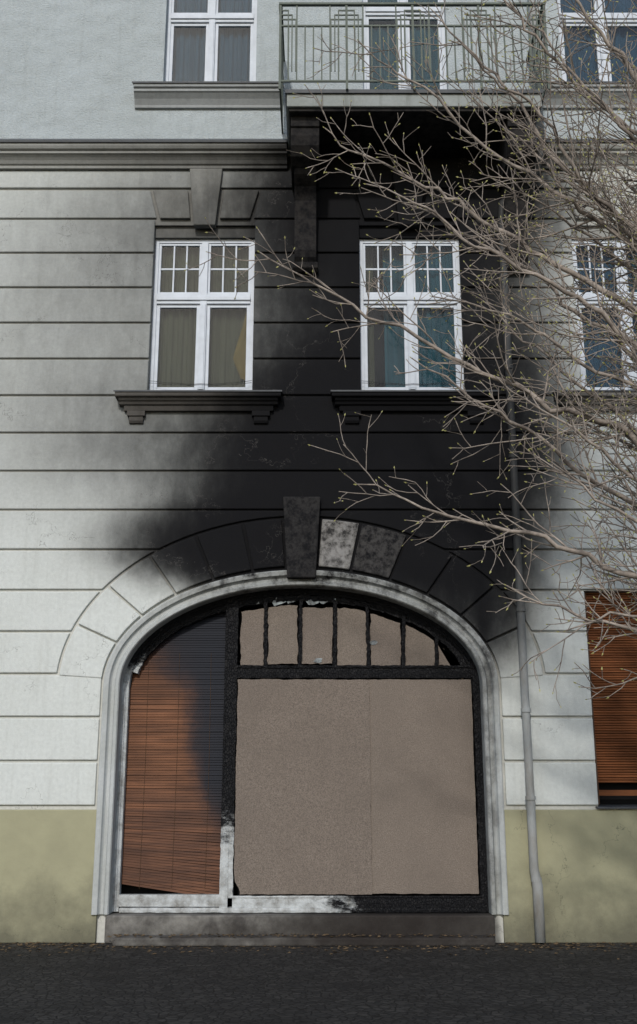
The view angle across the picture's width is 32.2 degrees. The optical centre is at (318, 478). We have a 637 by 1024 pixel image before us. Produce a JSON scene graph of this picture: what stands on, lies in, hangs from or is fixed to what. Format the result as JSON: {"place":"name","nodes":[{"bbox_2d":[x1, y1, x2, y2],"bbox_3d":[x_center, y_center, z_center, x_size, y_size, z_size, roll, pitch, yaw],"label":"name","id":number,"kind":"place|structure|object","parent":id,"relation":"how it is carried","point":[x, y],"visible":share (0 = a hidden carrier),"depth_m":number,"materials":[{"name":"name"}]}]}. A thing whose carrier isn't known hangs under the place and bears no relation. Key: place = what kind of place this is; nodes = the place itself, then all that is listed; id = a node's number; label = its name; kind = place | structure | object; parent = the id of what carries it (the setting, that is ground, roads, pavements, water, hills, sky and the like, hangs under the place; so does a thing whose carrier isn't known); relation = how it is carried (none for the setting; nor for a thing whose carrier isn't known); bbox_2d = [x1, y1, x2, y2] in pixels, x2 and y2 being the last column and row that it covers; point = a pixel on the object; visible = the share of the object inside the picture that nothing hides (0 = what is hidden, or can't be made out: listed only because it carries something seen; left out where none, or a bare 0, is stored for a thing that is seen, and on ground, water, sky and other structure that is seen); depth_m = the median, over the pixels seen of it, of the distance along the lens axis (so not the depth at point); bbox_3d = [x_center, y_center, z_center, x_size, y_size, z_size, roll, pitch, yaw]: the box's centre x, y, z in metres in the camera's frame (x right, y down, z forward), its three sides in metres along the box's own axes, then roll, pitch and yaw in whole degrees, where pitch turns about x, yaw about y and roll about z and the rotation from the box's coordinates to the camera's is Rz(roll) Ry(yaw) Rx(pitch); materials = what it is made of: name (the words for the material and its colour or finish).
{"place":"outdoors","nodes":[
{"label":"outdoors","id":0,"kind":"place"},
{"bbox_2d":[0,943,636,1023],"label":"pavement","id":1,"kind":"structure","parent":0,"point":[583,984],"depth_m":9.74,"materials":[{"name":"grey asphalt"}]},
{"bbox_2d":[104,911,494,942],"bbox_3d":[-0.210,5.168,12.755,4.420,0.295,0.530,0,-16,0],"label":"threshold","id":2,"kind":"object","parent":1,"relation":"on","point":[314,923],"visible":0.6,"depth_m":12.52,"materials":[{"name":"stone"}]},
{"bbox_2d":[112,935,495,945],"bbox_3d":[-0.160,5.156,12.341,4.240,0.090,0.268,0,-16,0],"label":"door step","id":3,"kind":"object","parent":1,"relation":"on","point":[303,940],"depth_m":12.22,"materials":[{"name":"stone"}]},
{"bbox_2d":[0,810,636,942],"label":"plinth","id":4,"kind":"structure","parent":1,"relation":"on","point":[587,862],"depth_m":12.67,"materials":[{"name":"paint"}]},
{"bbox_2d":[0,933,636,958],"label":"fallen leaves","id":5,"kind":"object","parent":1,"relation":"on","point":[434,947],"visible":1,"depth_m":12.19,"materials":[{"name":"brown plant"}]},
{"bbox_2d":[184,0,636,706],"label":"magnolia tree","id":6,"kind":"object","parent":1,"relation":"on","point":[628,228],"visible":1,"depth_m":10.36,"materials":[{"name":"brown plant"}]},
{"bbox_2d":[367,247,384,386],"bbox_3d":[1.230,-2.083,15.121,1.560,2.440,0.018,0,-16,0],"label":"curtain","id":7,"kind":"object","parent":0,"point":[379,357],"depth_m":15.07,"materials":[{"name":"grey fabric"}]},
{"bbox_2d":[368,0,439,88],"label":"curtain","id":8,"kind":"object","parent":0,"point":[392,57],"visible":0.23,"depth_m":16.07,"materials":[{"name":"fabric"}]},
{"bbox_2d":[576,247,636,386],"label":"curtain","id":9,"kind":"object","parent":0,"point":[595,362],"visible":0.08,"depth_m":14.90,"materials":[{"name":"fabric"}]},
{"label":"ground","id":10,"kind":"structure","parent":0,"visible":0},
{"bbox_2d":[0,157,636,942],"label":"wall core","id":11,"kind":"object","parent":10,"relation":"on","point":[430,165],"visible":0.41,"depth_m":13.91,"materials":[{"name":"paint"}]},
{"bbox_2d":[59,626,114,677],"bbox_3d":[-2.797,2.102,13.404,0.651,0.626,0.052,0,-16,0],"label":"voussoir","id":12,"kind":"object","parent":11,"relation":"attached to","point":[86,653],"visible":1,"depth_m":13.37,"materials":[{"name":"paint"}]},
{"bbox_2d":[79,588,139,640],"bbox_3d":[-2.556,1.661,13.530,0.746,0.653,0.052,0,-16,0],"label":"voussoir","id":13,"kind":"object","parent":11,"relation":"attached to","point":[109,613],"visible":1,"depth_m":13.50,"materials":[{"name":"paint"}]},
{"bbox_2d":[110,558,173,613],"bbox_3d":[-2.173,1.319,13.628,0.789,0.701,0.052,0,-16,0],"label":"voussoir","id":14,"kind":"object","parent":11,"relation":"attached to","point":[142,587],"visible":1,"depth_m":13.60,"materials":[{"name":"paint"}]},
{"bbox_2d":[152,537,211,592],"bbox_3d":[-1.696,1.065,13.701,0.750,0.700,0.052,0,-16,0],"label":"voussoir","id":15,"kind":"object","parent":11,"relation":"attached to","point":[182,565],"visible":1,"depth_m":13.68,"materials":[{"name":"paint"}]},
{"bbox_2d":[115,392,280,423],"bbox_3d":[-1.540,-0.922,14.215,2.120,0.429,0.320,0,-16,0],"label":"window sill","id":16,"kind":"structure","parent":11,"relation":"attached to","point":[137,406],"depth_m":14.15,"materials":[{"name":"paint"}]},
{"bbox_2d":[113,390,282,392],"bbox_3d":[-1.540,-1.113,14.267,2.150,0.095,0.345,0,-16,0],"label":"sill flashing","id":17,"kind":"object","parent":16,"relation":"on","point":[197,391],"visible":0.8,"depth_m":14.09,"materials":[{"name":"metal"}]},
{"bbox_2d":[149,240,254,389],"bbox_3d":[-1.540,-2.182,14.776,1.358,2.238,0.115,0,-16,0],"label":"frame","id":18,"kind":"object","parent":11,"relation":"on","point":[203,300],"visible":0.84,"depth_m":14.80,"materials":[{"name":"white paint"}]},
{"bbox_2d":[157,247,199,386],"bbox_3d":[-1.905,-2.148,14.893,0.630,2.280,0.071,0,-16,0],"label":"curtain","id":19,"kind":"object","parent":18,"relation":"hanging from","point":[177,347],"visible":0.55,"depth_m":14.85,"materials":[{"name":"beige fabric"}]},
{"bbox_2d":[208,247,248,386],"bbox_3d":[-1.173,-2.140,14.920,0.645,2.280,0.075,0,-16,0],"label":"curtain","id":20,"kind":"object","parent":18,"relation":"hanging from","point":[226,325],"visible":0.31,"depth_m":14.91,"materials":[{"name":"beige fabric"}]},
{"bbox_2d":[233,313,246,379],"bbox_3d":[-1.015,-1.757,14.751,0.249,1.010,0.024,0,-16,0],"label":"gold drape","id":21,"kind":"object","parent":18,"relation":"hanging from","point":[239,358],"visible":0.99,"depth_m":14.73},
{"bbox_2d":[153,169,258,228],"bbox_3d":[-1.540,-3.824,15.070,1.444,0.860,0.115,0,-16,0],"label":"keystone","id":22,"kind":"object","parent":11,"relation":"attached to","point":[205,194],"depth_m":15.04,"materials":[{"name":"grey stone"}]},
{"bbox_2d":[197,524,250,577],"bbox_3d":[-1.174,0.900,13.749,0.673,0.680,0.052,0,-16,0],"label":"voussoir","id":23,"kind":"object","parent":11,"relation":"attached to","point":[225,551],"visible":1,"depth_m":13.72,"materials":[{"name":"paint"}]},
{"bbox_2d":[245,519,283,569],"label":"voussoir","id":24,"kind":"object","parent":11,"relation":"attached to","point":[265,540],"visible":1,"depth_m":13.75,"materials":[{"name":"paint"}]},
{"bbox_2d":[91,570,508,914],"bbox_3d":[-0.210,3.065,13.200,4.749,3.985,0.269,0,-16,0],"label":"arch moulding","id":25,"kind":"object","parent":11,"relation":"attached to","point":[138,633],"visible":1,"depth_m":13.26,"materials":[{"name":"white stone"}]},
{"bbox_2d":[112,589,488,912],"bbox_3d":[-0.210,3.202,13.435,4.480,4.050,0.366,0,-16,0],"label":"boarded shopfront","id":26,"kind":"object","parent":11,"relation":"attached to","point":[299,750],"visible":0.99,"depth_m":13.27,"materials":[{"name":"paint"}]},
{"bbox_2d":[283,497,319,578],"bbox_3d":[-0.210,0.734,13.751,0.468,1.030,0.140,0,-16,0],"label":"arch keystone","id":27,"kind":"object","parent":11,"relation":"attached to","point":[301,520],"visible":1,"depth_m":13.69,"materials":[{"name":"grey stone"}]},
{"bbox_2d":[155,380,464,385],"bbox_3d":[-0.155,-1.248,14.386,4.111,0.085,0.037,0,-16,0],"label":"window sill","id":28,"kind":"structure","parent":11,"relation":"attached to","point":[251,382],"depth_m":14.37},
{"bbox_2d":[0,171,636,804],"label":"rusticated courses","id":29,"kind":"object","parent":11,"relation":"attached to","point":[76,739],"visible":0.86,"depth_m":14.10,"materials":[{"name":"paint"}]},
{"bbox_2d":[0,0,636,156],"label":"stucco wall","id":30,"kind":"structure","parent":11,"relation":"on","point":[71,69],"depth_m":15.67,"materials":[{"name":"white paint"}]},
{"bbox_2d":[134,83,279,108],"bbox_3d":[-1.540,-5.373,15.434,2.060,0.359,0.229,0,-16,0],"label":"window sill","id":31,"kind":"structure","parent":30,"relation":"attached to","point":[206,95],"depth_m":15.41,"materials":[{"name":"paint"}]},
{"bbox_2d":[132,81,283,86],"bbox_3d":[-1.540,-5.516,15.519,2.100,0.140,0.345,0,-16,0],"label":"sill flashing","id":32,"kind":"object","parent":30,"relation":"attached to","point":[133,82],"visible":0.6,"depth_m":15.34,"materials":[{"name":"metal"}]},
{"bbox_2d":[165,0,256,80],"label":"frame","id":33,"kind":"object","parent":30,"relation":"attached to","point":[212,20],"visible":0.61,"depth_m":16.01,"materials":[{"name":"white paint"}]},
{"bbox_2d":[172,0,251,80],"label":"curtain","id":34,"kind":"object","parent":30,"relation":"hanging from","point":[233,54],"visible":0.41,"depth_m":16.08,"materials":[{"name":"grey fabric"}]},
{"bbox_2d":[0,142,636,170],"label":"cornice","id":35,"kind":"structure","parent":30,"relation":"attached to","point":[134,156],"depth_m":15.12,"materials":[{"name":"paint"}]},
{"bbox_2d":[0,139,631,141],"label":"cornice flashing","id":36,"kind":"object","parent":35,"relation":"on","point":[143,140],"visible":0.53,"depth_m":15.04,"materials":[{"name":"grey metal"}]},
{"bbox_2d":[362,0,446,88],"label":"frame","id":37,"kind":"object","parent":30,"relation":"attached to","point":[379,13],"visible":0.47,"depth_m":16.00,"materials":[{"name":"white paint"}]},
{"bbox_2d":[278,2,549,273],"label":"balcony","id":38,"kind":"structure","parent":30,"relation":"attached to","point":[306,131],"depth_m":14.48,"materials":[{"name":"concrete"}]},
{"bbox_2d":[541,83,636,108],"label":"window sill","id":39,"kind":"structure","parent":30,"relation":"attached to","point":[618,92],"depth_m":15.41,"materials":[{"name":"paint"}]},
{"bbox_2d":[551,81,634,82],"bbox_3d":[4.100,-5.516,15.519,2.100,0.140,0.345,0,-16,0],"label":"sill flashing","id":40,"kind":"object","parent":30,"relation":"attached to","point":[598,81],"visible":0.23,"depth_m":15.34,"materials":[{"name":"metal"}]},
{"bbox_2d":[557,0,636,80],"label":"frame","id":41,"kind":"object","parent":30,"relation":"attached to","point":[631,22],"visible":0.36,"depth_m":16.02,"materials":[{"name":"white paint"}]},
{"bbox_2d":[560,0,636,80],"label":"curtain","id":42,"kind":"object","parent":30,"relation":"hanging from","point":[623,6],"visible":0.32,"depth_m":16.10,"materials":[{"name":"fabric"}]},
{"bbox_2d":[319,519,358,569],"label":"voussoir","id":43,"kind":"object","parent":11,"relation":"attached to","point":[337,541],"visible":1,"depth_m":13.75,"materials":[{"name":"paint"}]},
{"bbox_2d":[365,247,374,386],"bbox_3d":[0.650,-2.114,15.012,0.200,2.280,0.072,0,-16,0],"label":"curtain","id":44,"kind":"object","parent":11,"relation":"hanging from","point":[370,328],"visible":0.22,"depth_m":14.99,"materials":[{"name":"grey fabric"}]},
{"bbox_2d":[352,524,405,577],"bbox_3d":[0.754,0.900,13.749,0.673,0.680,0.052,0,-16,0],"label":"voussoir","id":45,"kind":"object","parent":11,"relation":"attached to","point":[378,551],"visible":1,"depth_m":13.72,"materials":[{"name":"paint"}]},
{"bbox_2d":[155,227,626,239],"bbox_3d":[1.280,-3.330,15.144,7.000,0.170,0.220,0,-16,0],"label":"window head","id":46,"kind":"object","parent":11,"relation":"attached to","point":[222,233],"depth_m":15.04},
{"bbox_2d":[630,247,636,316],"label":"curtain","id":47,"kind":"object","parent":46,"relation":"hanging from","point":[633,265],"depth_m":15.18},
{"bbox_2d":[356,169,460,228],"bbox_3d":[1.230,-3.824,15.070,1.444,0.860,0.115,0,-16,0],"label":"window keystone","id":48,"kind":"object","parent":11,"relation":"attached to","point":[373,202],"depth_m":15.03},
{"bbox_2d":[359,240,463,389],"bbox_3d":[1.230,-2.182,14.776,1.358,2.238,0.115,0,-16,0],"label":"frame","id":49,"kind":"object","parent":11,"relation":"on","point":[405,300],"visible":0.74,"depth_m":14.80,"materials":[{"name":"white paint"}]},
{"bbox_2d":[382,247,404,386],"bbox_3d":[1.037,-2.130,14.957,0.311,2.280,0.075,0,-16,0],"label":"curtain","id":50,"kind":"object","parent":49,"relation":"hanging from","point":[394,347],"visible":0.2,"depth_m":14.91,"materials":[{"name":"teal fabric"}]},
{"bbox_2d":[414,247,455,386],"bbox_3d":[1.591,-2.155,14.870,0.638,2.280,0.075,0,-16,0],"label":"curtain","id":51,"kind":"object","parent":49,"relation":"hanging from","point":[427,378],"visible":0.55,"depth_m":14.84,"materials":[{"name":"teal fabric"}]},
{"bbox_2d":[332,392,497,423],"bbox_3d":[1.230,-0.922,14.215,2.120,0.429,0.320,0,-16,0],"label":"window sill","id":52,"kind":"structure","parent":11,"relation":"attached to","point":[349,404],"depth_m":14.15,"materials":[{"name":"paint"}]},
{"bbox_2d":[330,390,497,392],"bbox_3d":[1.230,-1.113,14.267,2.150,0.095,0.345,0,-16,0],"label":"sill flashing","id":53,"kind":"object","parent":52,"relation":"on","point":[409,391],"visible":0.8,"depth_m":14.09,"materials":[{"name":"metal"}]},
{"bbox_2d":[391,537,450,592],"bbox_3d":[1.276,1.065,13.701,0.750,0.700,0.052,0,-16,0],"label":"voussoir","id":54,"kind":"object","parent":11,"relation":"attached to","point":[421,566],"visible":0.97,"depth_m":13.68,"materials":[{"name":"paint"}]},
{"bbox_2d":[429,558,492,613],"bbox_3d":[1.753,1.319,13.628,0.789,0.701,0.052,0,-16,0],"label":"voussoir","id":55,"kind":"object","parent":11,"relation":"attached to","point":[459,587],"visible":0.99,"depth_m":13.60,"materials":[{"name":"paint"}]},
{"bbox_2d":[463,588,516,640],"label":"voussoir","id":56,"kind":"object","parent":11,"relation":"attached to","point":[487,626],"visible":0.81,"depth_m":13.50,"materials":[{"name":"paint"}]},
{"bbox_2d":[487,626,542,677],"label":"voussoir","id":57,"kind":"object","parent":11,"relation":"attached to","point":[504,650],"visible":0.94,"depth_m":13.37,"materials":[{"name":"paint"}]},
{"bbox_2d":[498,0,545,942],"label":"downpipe","id":58,"kind":"object","parent":11,"relation":"attached to","point":[538,898],"visible":0.75,"depth_m":13.28,"materials":[{"name":"grey metal"}]},
{"bbox_2d":[584,591,599,804],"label":"guides","id":59,"kind":"object","parent":11,"relation":"attached to","point":[592,705],"visible":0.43,"depth_m":13.27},
{"bbox_2d":[586,593,636,795],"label":"slats","id":60,"kind":"object","parent":59,"relation":"in","point":[620,652],"visible":0.83,"depth_m":13.34,"materials":[{"name":"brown wood"}]},
{"bbox_2d":[553,392,636,423],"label":"window sill","id":61,"kind":"structure","parent":11,"relation":"attached to","point":[608,395],"depth_m":14.14,"materials":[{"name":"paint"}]},
{"bbox_2d":[552,390,635,392],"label":"sill flashing","id":62,"kind":"object","parent":61,"relation":"on","point":[603,391],"visible":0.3,"depth_m":14.09,"materials":[{"name":"metal"}]},
{"bbox_2d":[565,169,636,228],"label":"window keystone","id":63,"kind":"object","parent":11,"relation":"attached to","point":[587,208],"depth_m":15.04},
{"bbox_2d":[572,240,636,389],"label":"frame","id":64,"kind":"object","parent":11,"relation":"on","point":[586,295],"visible":0.36,"depth_m":14.81,"materials":[{"name":"white paint"}]},
{"bbox_2d":[586,604,636,803],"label":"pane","id":65,"kind":"object","parent":11,"relation":"attached to","point":[618,799],"depth_m":13.29,"materials":[{"name":"brown wood"}]},
{"bbox_2d":[595,804,636,808],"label":"sill","id":66,"kind":"structure","parent":11,"relation":"attached to","point":[617,806],"depth_m":12.89,"materials":[{"name":"metal"}]}
]}

